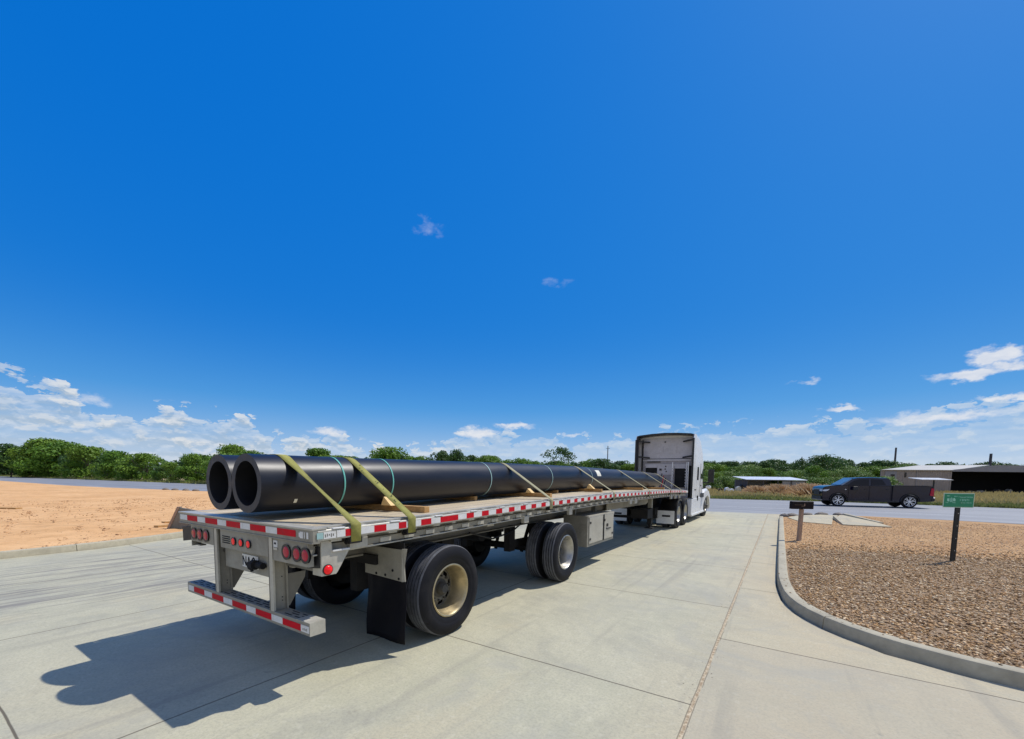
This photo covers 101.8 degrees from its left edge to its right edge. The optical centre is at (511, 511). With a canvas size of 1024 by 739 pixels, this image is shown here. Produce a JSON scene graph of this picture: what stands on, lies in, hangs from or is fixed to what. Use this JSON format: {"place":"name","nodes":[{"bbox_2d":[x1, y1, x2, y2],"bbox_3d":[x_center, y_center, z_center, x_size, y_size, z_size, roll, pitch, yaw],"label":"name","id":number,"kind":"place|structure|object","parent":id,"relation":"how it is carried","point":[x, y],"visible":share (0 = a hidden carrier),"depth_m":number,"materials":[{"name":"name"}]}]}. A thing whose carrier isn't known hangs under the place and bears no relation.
{"place":"outdoors","nodes":[
{"label":"outdoors","id":0,"kind":"place"},
{"bbox_2d":[0,474,205,483],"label":"verge grass","id":1,"kind":"structure","parent":0,"point":[143,480],"depth_m":94.79,"materials":[{"name":"green plant"}]},
{"bbox_2d":[0,481,215,550],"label":"dirt lot","id":2,"kind":"structure","parent":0,"point":[23,494],"depth_m":18.02,"materials":[{"name":"brown soil"}]},
{"bbox_2d":[0,497,214,548],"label":"dirt clods","id":3,"kind":"object","parent":2,"relation":"on","point":[178,499],"visible":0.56,"depth_m":15.94,"materials":[{"name":"soil"}]},
{"bbox_2d":[167,506,197,528],"bbox_3d":[-9.992,0.223,12.880,1.323,0.739,0.120,1,5,0],"label":"panel","id":4,"kind":"object","parent":2,"relation":"on","point":[175,522],"visible":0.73,"depth_m":12.84,"materials":[{"name":"metal"}]},
{"bbox_2d":[0,510,1023,738],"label":"driveway","id":5,"kind":"structure","parent":0,"point":[615,637],"depth_m":4.11,"materials":[{"name":"concrete"}]},
{"bbox_2d":[178,489,687,644],"bbox_3d":[1.613,0.223,10.683,2.606,1.520,15.895,4,5,33],"label":"flatbed trailer","id":6,"kind":"object","parent":5,"relation":"on","point":[424,577],"visible":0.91,"depth_m":4.55,"materials":[{"name":"metal"}]},
{"bbox_2d":[269,454,361,543],"bbox_3d":[-2.458,-0.213,4.707,1.016,0.792,3.041,-2,5,-28],"label":"cargo strap","id":7,"kind":"object","parent":6,"relation":"attached to","point":[355,537],"visible":0.72,"depth_m":3.69,"materials":[{"name":"fabric"}]},
{"bbox_2d":[341,457,415,534],"bbox_3d":[-2.094,-0.229,4.860,2.610,0.790,0.140,4,5,33],"label":"cargo strap","id":8,"kind":"object","parent":6,"relation":"attached to","point":[398,504],"visible":0.72,"depth_m":4.30,"materials":[{"name":"fabric"}]},
{"bbox_2d":[342,504,428,512],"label":"timber beam","id":9,"kind":"structure","parent":6,"relation":"on","point":[418,509],"depth_m":4.90,"materials":[{"name":"brown wood"}]},
{"bbox_2d":[206,455,239,509],"bbox_3d":[1.123,-0.786,10.326,0.544,0.644,14.840,4,5,33],"label":"plastic pipe","id":10,"kind":"object","parent":9,"relation":"on","point":[219,481],"visible":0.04,"depth_m":4.20,"materials":[{"name":"black plastic"}]},
{"bbox_2d":[381,497,393,505],"bbox_3d":[-1.425,-0.121,4.829,0.167,0.099,0.100,4,5,33],"label":"wooden wedge","id":11,"kind":"object","parent":9,"relation":"on","point":[386,501],"visible":0.7,"depth_m":4.79,"materials":[{"name":"wood"}]},
{"bbox_2d":[232,453,661,512],"bbox_3d":[1.555,-0.753,9.990,0.544,0.644,14.740,4,5,33],"label":"plastic pipe","id":12,"kind":"object","parent":9,"relation":"on","point":[264,483],"visible":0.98,"depth_m":4.94,"materials":[{"name":"black plastic"}]},
{"bbox_2d":[327,457,345,507],"bbox_3d":[-2.213,-0.332,4.666,1.100,0.554,0.018,4,5,33],"label":"binding band","id":13,"kind":"object","parent":12,"relation":"attached to","point":[344,482],"visible":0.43,"depth_m":4.39,"materials":[{"name":"teal plastic"}]},
{"bbox_2d":[445,496,476,500],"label":"timber beam","id":14,"kind":"structure","parent":6,"relation":"on","point":[472,498],"depth_m":6.57,"materials":[{"name":"wood"}]},
{"bbox_2d":[497,492,551,496],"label":"timber beam","id":15,"kind":"structure","parent":6,"relation":"on","point":[530,494],"depth_m":7.57,"materials":[{"name":"brown wood"}]},
{"bbox_2d":[502,463,552,510],"bbox_3d":[-0.452,-0.474,7.395,2.610,0.776,0.140,4,5,33],"label":"cargo strap","id":16,"kind":"object","parent":6,"relation":"attached to","point":[538,489],"visible":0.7,"depth_m":6.84,"materials":[{"name":"fabric"}]},
{"bbox_2d":[558,489,602,491],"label":"timber beam","id":17,"kind":"structure","parent":6,"relation":"on","point":[591,490],"depth_m":9.84,"materials":[{"name":"brown wood"}]},
{"bbox_2d":[574,466,614,500],"bbox_3d":[1.180,-0.694,9.915,2.610,0.768,0.140,4,5,33],"label":"cargo strap","id":18,"kind":"object","parent":6,"relation":"attached to","point":[613,498],"visible":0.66,"depth_m":9.35,"materials":[{"name":"fabric"}]},
{"bbox_2d":[602,487,642,489],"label":"timber beam","id":19,"kind":"structure","parent":6,"relation":"on","point":[626,488],"depth_m":12.60,"materials":[{"name":"wood"}]},
{"bbox_2d":[611,433,713,527],"bbox_3d":[7.248,-1.577,19.283,3.300,3.871,9.450,4,5,33],"label":"semi truck","id":20,"kind":"object","parent":5,"relation":"on","point":[675,459],"visible":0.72,"depth_m":18.38,"materials":[{"name":"white paint"}]},
{"bbox_2d":[777,516,1023,688],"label":"kerb","id":21,"kind":"structure","parent":5,"relation":"on","point":[937,658],"depth_m":4.48,"materials":[{"name":"concrete"}]},
{"bbox_2d":[0,476,1023,523],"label":"road","id":22,"kind":"structure","parent":0,"point":[998,515],"depth_m":29.75,"materials":[{"name":"grey asphalt"}]},
{"bbox_2d":[811,477,934,507],"bbox_3d":[27.347,-1.492,31.779,6.940,2.225,2.390,2,5,18],"label":"pickup truck","id":23,"kind":"object","parent":22,"relation":"on","point":[840,492],"visible":1,"depth_m":31.04,"materials":[{"name":"black paint"}]},
{"bbox_2d":[0,0,1023,465],"label":"sky","id":24,"kind":"structure","parent":0,"point":[789,231],"materials":[{"name":"blue"}]},
{"bbox_2d":[788,515,837,524],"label":"walkway","id":25,"kind":"structure","parent":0,"point":[823,519],"depth_m":19.09,"materials":[{"name":"concrete"}]},
{"bbox_2d":[837,515,891,527],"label":"walkway","id":26,"kind":"structure","parent":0,"point":[850,521],"depth_m":17.45,"materials":[{"name":"concrete"}]},
{"bbox_2d":[833,513,883,525],"bbox_3d":[15.478,0.373,18.787,1.580,0.260,6.200,4,5,33],"label":"ramp edge","id":27,"kind":"object","parent":26,"relation":"on","point":[838,520],"visible":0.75,"depth_m":18.47,"materials":[{"name":"concrete"}]},
{"bbox_2d":[706,487,1023,504],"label":"field grass","id":28,"kind":"structure","parent":0,"point":[985,497],"depth_m":48.39,"materials":[{"name":"plant"}]},
{"bbox_2d":[783,516,1023,562],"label":"soil bed","id":29,"kind":"object","parent":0,"point":[977,538],"visible":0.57,"depth_m":13.38,"materials":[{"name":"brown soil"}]},
{"bbox_2d":[789,501,813,540],"bbox_3d":[8.388,0.331,12.104,0.620,1.256,0.144,1,5,0],"label":"sign","id":30,"kind":"object","parent":29,"relation":"on","point":[801,506],"visible":0.88,"depth_m":12.04,"materials":[{"name":"black paint"}]},
{"bbox_2d":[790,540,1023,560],"bbox_3d":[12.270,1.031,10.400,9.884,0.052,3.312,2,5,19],"label":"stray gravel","id":31,"kind":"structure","parent":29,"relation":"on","point":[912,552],"depth_m":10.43,"materials":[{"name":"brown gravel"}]},
{"bbox_2d":[785,548,1023,668],"bbox_3d":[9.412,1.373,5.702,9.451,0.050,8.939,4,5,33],"label":"gravel","id":32,"kind":"structure","parent":0,"point":[999,626],"depth_m":6.28,"materials":[{"name":"brown gravel"}]},
{"bbox_2d":[942,493,974,560],"bbox_3d":[9.743,0.380,9.165,0.675,1.565,0.069,1,5,0],"label":"road sign","id":33,"kind":"object","parent":32,"relation":"on","point":[957,501],"visible":0.98,"depth_m":9.09,"materials":[{"name":"green metal"}]},
{"label":"ground","id":34,"kind":"structure","parent":0,"visible":0},
{"bbox_2d":[0,443,19,476],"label":"tree","id":35,"kind":"object","parent":34,"relation":"on","point":[6,446],"visible":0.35,"depth_m":125.66,"materials":[{"name":"green plant"}]},
{"bbox_2d":[0,437,82,474],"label":"tree","id":36,"kind":"object","parent":34,"relation":"on","point":[19,451],"visible":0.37,"depth_m":121.95,"materials":[{"name":"green plant"}]},
{"bbox_2d":[13,438,69,476],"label":"tree","id":37,"kind":"object","parent":34,"relation":"on","point":[53,439],"visible":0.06,"depth_m":124.22,"materials":[{"name":"green plant"}]},
{"bbox_2d":[28,458,61,477],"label":"bush","id":38,"kind":"object","parent":34,"relation":"on","point":[43,473],"visible":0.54,"depth_m":121.33,"materials":[{"name":"green plant"}]},
{"bbox_2d":[13,441,97,476],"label":"tree","id":39,"kind":"object","parent":34,"relation":"on","point":[56,448],"visible":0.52,"depth_m":118.65,"materials":[{"name":"green plant"}]},
{"bbox_2d":[58,461,95,478],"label":"bush","id":40,"kind":"object","parent":34,"relation":"on","point":[74,463],"visible":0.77,"depth_m":109.51,"materials":[{"name":"green plant"}]},
{"bbox_2d":[57,454,100,477],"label":"tree","id":41,"kind":"object","parent":34,"relation":"on","point":[63,459],"visible":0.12,"depth_m":115.16,"materials":[{"name":"green plant"}]},
{"bbox_2d":[58,445,107,477],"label":"tree","id":42,"kind":"object","parent":34,"relation":"on","point":[76,453],"visible":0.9,"depth_m":109.74,"materials":[{"name":"green plant"}]},
{"bbox_2d":[0,531,182,558],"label":"kerb","id":43,"kind":"structure","parent":34,"relation":"on","point":[67,548],"depth_m":9.78,"materials":[{"name":"concrete"}]},
{"bbox_2d":[93,463,118,479],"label":"bush","id":44,"kind":"object","parent":34,"relation":"on","point":[102,471],"visible":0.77,"depth_m":100.04,"materials":[{"name":"green plant"}]},
{"bbox_2d":[90,453,122,478],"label":"tree","id":45,"kind":"object","parent":34,"relation":"on","point":[92,469],"visible":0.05,"depth_m":106.56,"materials":[{"name":"green plant"}]},
{"bbox_2d":[98,450,130,477],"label":"tree","id":46,"kind":"object","parent":34,"relation":"on","point":[108,456],"visible":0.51,"depth_m":100.81,"materials":[{"name":"green plant"}]},
{"bbox_2d":[114,465,141,479],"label":"bush","id":47,"kind":"object","parent":34,"relation":"on","point":[128,475],"visible":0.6,"depth_m":93.97,"materials":[{"name":"green plant"}]},
{"bbox_2d":[112,453,164,479],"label":"tree","id":48,"kind":"object","parent":34,"relation":"on","point":[144,457],"visible":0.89,"depth_m":94.26,"materials":[{"name":"green plant"}]},
{"bbox_2d":[148,471,163,480],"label":"bush","id":49,"kind":"object","parent":34,"relation":"on","point":[153,474],"visible":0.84,"depth_m":86.86,"materials":[{"name":"green plant"}]},
{"bbox_2d":[149,466,173,480],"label":"tree","id":50,"kind":"object","parent":34,"relation":"on","point":[159,468],"visible":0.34,"depth_m":93.52,"materials":[{"name":"green plant"}]},
{"bbox_2d":[157,462,180,480],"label":"tree","id":51,"kind":"object","parent":34,"relation":"on","point":[169,466],"visible":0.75,"depth_m":87.20,"materials":[{"name":"green plant"}]},
{"bbox_2d":[173,466,200,482],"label":"bush","id":52,"kind":"object","parent":34,"relation":"on","point":[183,473],"visible":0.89,"depth_m":79.87,"materials":[{"name":"green plant"}]},
{"bbox_2d":[174,461,205,479],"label":"tree","id":53,"kind":"object","parent":34,"relation":"on","point":[179,463],"visible":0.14,"depth_m":88.27,"materials":[{"name":"green plant"}]},
{"bbox_2d":[176,453,210,481],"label":"tree","id":54,"kind":"object","parent":34,"relation":"on","point":[189,459],"visible":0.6,"depth_m":81.18,"materials":[{"name":"green plant"}]},
{"bbox_2d":[199,451,236,471],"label":"tree","id":55,"kind":"object","parent":34,"relation":"on","point":[207,462],"visible":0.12,"depth_m":76.05,"materials":[{"name":"green plant"}]},
{"bbox_2d":[216,443,245,454],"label":"tree","id":56,"kind":"object","parent":34,"relation":"on","point":[233,449],"visible":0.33,"depth_m":97.44,"materials":[{"name":"green plant"}]},
{"bbox_2d":[237,450,263,454],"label":"tree","id":57,"kind":"object","parent":34,"relation":"on","point":[249,452],"visible":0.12,"depth_m":72.02,"materials":[{"name":"green plant"}]},
{"bbox_2d":[305,448,330,456],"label":"tree","id":58,"kind":"object","parent":34,"relation":"on","point":[317,452],"visible":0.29,"depth_m":106.03,"materials":[{"name":"green plant"}]},
{"bbox_2d":[370,446,418,459],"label":"tree","id":59,"kind":"object","parent":34,"relation":"on","point":[385,453],"visible":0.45,"depth_m":112.73,"materials":[{"name":"green plant"}]},
{"bbox_2d":[430,450,452,460],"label":"tree","id":60,"kind":"object","parent":34,"relation":"on","point":[441,455],"visible":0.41,"depth_m":116.23,"materials":[{"name":"green plant"}]},
{"bbox_2d":[449,449,466,461],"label":"tree","id":61,"kind":"object","parent":34,"relation":"on","point":[456,454],"visible":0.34,"depth_m":117.58,"materials":[{"name":"green plant"}]},
{"bbox_2d":[466,455,479,461],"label":"tree","id":62,"kind":"object","parent":34,"relation":"on","point":[472,458],"visible":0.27,"depth_m":150.05,"materials":[{"name":"green plant"}]},
{"bbox_2d":[0,451,964,476],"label":"woodland","id":63,"kind":"object","parent":34,"relation":"on","point":[4,472],"visible":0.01,"depth_m":186.68,"materials":[{"name":"green plant"}]},
{"bbox_2d":[473,455,498,462],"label":"tree","id":64,"kind":"object","parent":34,"relation":"on","point":[484,458],"visible":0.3,"depth_m":123.47,"materials":[{"name":"green plant"}]},
{"bbox_2d":[492,459,512,462],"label":"tree","id":65,"kind":"object","parent":34,"relation":"on","point":[505,461],"visible":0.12,"depth_m":114.68,"materials":[{"name":"green plant"}]},
{"bbox_2d":[506,458,532,463],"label":"tree","id":66,"kind":"object","parent":34,"relation":"on","point":[520,461],"visible":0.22,"depth_m":114.13,"materials":[{"name":"green plant"}]},
{"bbox_2d":[539,446,576,465],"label":"tree","id":67,"kind":"object","parent":34,"relation":"on","point":[565,453],"visible":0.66,"depth_m":117.99,"materials":[{"name":"green plant"}]},
{"bbox_2d":[589,458,613,468],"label":"tree","id":68,"kind":"object","parent":34,"relation":"on","point":[599,463],"visible":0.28,"depth_m":119.83,"materials":[{"name":"green plant"}]},
{"bbox_2d":[600,463,620,469],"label":"tree","id":69,"kind":"object","parent":34,"relation":"on","point":[610,465],"visible":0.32,"depth_m":116.72,"materials":[{"name":"green plant"}]},
{"bbox_2d":[614,460,631,470],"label":"tree","id":70,"kind":"object","parent":34,"relation":"on","point":[619,463],"visible":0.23,"depth_m":127.56,"materials":[{"name":"green plant"}]},
{"bbox_2d":[620,464,634,470],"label":"tree","id":71,"kind":"object","parent":34,"relation":"on","point":[629,467],"visible":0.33,"depth_m":122.11,"materials":[{"name":"green plant"}]},
{"bbox_2d":[704,478,725,488],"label":"bush","id":72,"kind":"object","parent":34,"relation":"on","point":[718,481],"visible":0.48,"depth_m":77.86,"materials":[{"name":"green plant"}]},
{"bbox_2d":[704,464,734,472],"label":"tree","id":73,"kind":"object","parent":34,"relation":"on","point":[718,467],"visible":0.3,"depth_m":118.12,"materials":[{"name":"green plant"}]},
{"bbox_2d":[712,476,734,489],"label":"bush","id":74,"kind":"object","parent":34,"relation":"on","point":[726,480],"visible":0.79,"depth_m":76.93,"materials":[{"name":"green plant"}]},
{"bbox_2d":[720,471,735,479],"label":"tree","id":75,"kind":"object","parent":34,"relation":"on","point":[727,473],"visible":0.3,"depth_m":100.53,"materials":[{"name":"green plant"}]},
{"bbox_2d":[724,460,739,466],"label":"tree","id":76,"kind":"object","parent":34,"relation":"on","point":[736,463],"visible":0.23,"depth_m":149.05,"materials":[{"name":"green plant"}]},
{"bbox_2d":[731,473,751,479],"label":"tree","id":77,"kind":"object","parent":34,"relation":"on","point":[742,474],"visible":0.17,"depth_m":91.40,"materials":[{"name":"green plant"}]},
{"bbox_2d":[731,464,761,476],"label":"tree","id":78,"kind":"object","parent":34,"relation":"on","point":[739,468],"visible":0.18,"depth_m":106.25,"materials":[{"name":"green plant"}]},
{"bbox_2d":[740,466,761,476],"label":"tree","id":79,"kind":"object","parent":34,"relation":"on","point":[754,471],"visible":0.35,"depth_m":95.83,"materials":[{"name":"green plant"}]},
{"bbox_2d":[743,461,761,468],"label":"tree","id":80,"kind":"object","parent":34,"relation":"on","point":[752,462],"visible":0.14,"depth_m":131.07,"materials":[{"name":"green plant"}]},
{"bbox_2d":[738,485,772,493],"bbox_3d":[31.410,-2.722,53.150,5.258,1.437,2.760,1,5,0],"label":"dry bush","id":81,"kind":"object","parent":34,"relation":"on","point":[755,489],"visible":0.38,"depth_m":52.48,"materials":[{"name":"beige plant"}]},
{"bbox_2d":[753,468,775,476],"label":"tree","id":82,"kind":"object","parent":34,"relation":"on","point":[765,472],"visible":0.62,"depth_m":82.73,"materials":[{"name":"green plant"}]},
{"bbox_2d":[732,476,807,489],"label":"open shed","id":83,"kind":"structure","parent":34,"relation":"on","point":[755,481],"depth_m":69.28,"materials":[{"name":"white paint"}]},
{"bbox_2d":[760,461,781,470],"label":"tree","id":84,"kind":"object","parent":34,"relation":"on","point":[765,464],"visible":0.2,"depth_m":131.67,"materials":[{"name":"green plant"}]},
{"bbox_2d":[764,483,788,494],"bbox_3d":[33.535,-2.755,52.392,5.664,1.680,3.342,1,5,0],"label":"dry bush","id":85,"kind":"object","parent":34,"relation":"on","point":[773,488],"visible":0.37,"depth_m":52.04,"materials":[{"name":"beige plant"}]},
{"bbox_2d":[765,458,792,471],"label":"tree","id":86,"kind":"object","parent":34,"relation":"on","point":[773,461],"visible":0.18,"depth_m":138.00,"materials":[{"name":"green plant"}]},
{"bbox_2d":[775,472,793,476],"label":"tree","id":87,"kind":"object","parent":34,"relation":"on","point":[784,474],"visible":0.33,"depth_m":83.57,"materials":[{"name":"green plant"}]},
{"bbox_2d":[786,458,810,471],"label":"tree","id":88,"kind":"object","parent":34,"relation":"on","point":[800,462],"visible":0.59,"depth_m":121.80,"materials":[{"name":"green plant"}]},
{"bbox_2d":[770,483,827,496],"bbox_3d":[36.356,-2.688,51.128,8.886,1.825,3.765,0,5,-6],"label":"dry bush","id":89,"kind":"object","parent":34,"relation":"on","point":[800,489],"visible":0.42,"depth_m":50.48,"materials":[{"name":"beige plant"}]},
{"bbox_2d":[804,465,830,480],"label":"tree","id":90,"kind":"object","parent":34,"relation":"on","point":[813,469],"visible":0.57,"depth_m":97.54,"materials":[{"name":"green plant"}]},
{"bbox_2d":[799,457,837,474],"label":"tree","id":91,"kind":"object","parent":34,"relation":"on","point":[823,465],"visible":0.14,"depth_m":121.70,"materials":[{"name":"green plant"}]},
{"bbox_2d":[810,477,830,484],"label":"bush","id":92,"kind":"object","parent":34,"relation":"on","point":[817,480],"visible":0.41,"depth_m":74.74,"materials":[{"name":"green plant"}]},
{"bbox_2d":[807,454,848,471],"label":"tree","id":93,"kind":"object","parent":34,"relation":"on","point":[823,459],"visible":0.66,"depth_m":110.95,"materials":[{"name":"green plant"}]},
{"bbox_2d":[830,457,850,469],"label":"tree","id":94,"kind":"object","parent":34,"relation":"on","point":[839,464],"visible":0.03,"depth_m":123.86,"materials":[{"name":"green plant"}]},
{"bbox_2d":[828,469,856,479],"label":"tree","id":95,"kind":"object","parent":34,"relation":"on","point":[845,473],"visible":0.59,"depth_m":97.43,"materials":[{"name":"green plant"}]},
{"bbox_2d":[831,465,866,471],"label":"tree","id":96,"kind":"object","parent":34,"relation":"on","point":[848,468],"visible":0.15,"depth_m":103.39,"materials":[{"name":"green plant"}]},
{"bbox_2d":[850,462,867,471],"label":"tree","id":97,"kind":"object","parent":34,"relation":"on","point":[862,464],"visible":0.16,"depth_m":126.13,"materials":[{"name":"green plant"}]},
{"bbox_2d":[849,471,869,477],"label":"tree","id":98,"kind":"object","parent":34,"relation":"on","point":[860,474],"visible":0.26,"depth_m":96.01,"materials":[{"name":"green plant"}]},
{"bbox_2d":[710,494,1023,508],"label":"verge grass","id":99,"kind":"structure","parent":34,"relation":"on","point":[979,504],"depth_m":39.56,"materials":[{"name":"green plant"}]},
{"bbox_2d":[863,466,886,475],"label":"tree","id":100,"kind":"object","parent":34,"relation":"on","point":[875,470],"visible":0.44,"depth_m":103.04,"materials":[{"name":"green plant"}]},
{"bbox_2d":[865,459,890,466],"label":"tree","id":101,"kind":"object","parent":34,"relation":"on","point":[876,463],"visible":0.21,"depth_m":118.00,"materials":[{"name":"green plant"}]},
{"bbox_2d":[871,461,904,468],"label":"tree","id":102,"kind":"object","parent":34,"relation":"on","point":[888,464],"visible":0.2,"depth_m":111.33,"materials":[{"name":"green plant"}]},
{"bbox_2d":[874,476,902,484],"bbox_3d":[56.635,-3.914,64.245,5.246,3.275,4.698,2,5,13],"label":"bush","id":103,"kind":"object","parent":34,"relation":"on","point":[892,479],"visible":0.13,"depth_m":62.86,"materials":[{"name":"green plant"}]},
{"bbox_2d":[912,478,950,487],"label":"canopy","id":104,"kind":"object","parent":34,"relation":"on","point":[933,479],"visible":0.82,"depth_m":72.89,"materials":[{"name":"metal"}]},
{"bbox_2d":[936,461,958,464],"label":"tree","id":105,"kind":"object","parent":34,"relation":"on","point":[946,463],"visible":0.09,"depth_m":115.39,"materials":[{"name":"green plant"}]},
{"bbox_2d":[880,465,1023,491],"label":"metal barn","id":106,"kind":"structure","parent":34,"relation":"on","point":[964,478],"depth_m":83.22,"materials":[{"name":"beige"}]},
{"bbox_2d":[885,471,896,484],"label":"door","id":107,"kind":"structure","parent":106,"relation":"in","point":[887,473],"depth_m":79.42,"materials":[{"name":"grey metal"}]},
{"bbox_2d":[976,461,1012,466],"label":"tree","id":108,"kind":"object","parent":34,"relation":"on","point":[993,463],"visible":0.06,"depth_m":113.19,"materials":[{"name":"green plant"}]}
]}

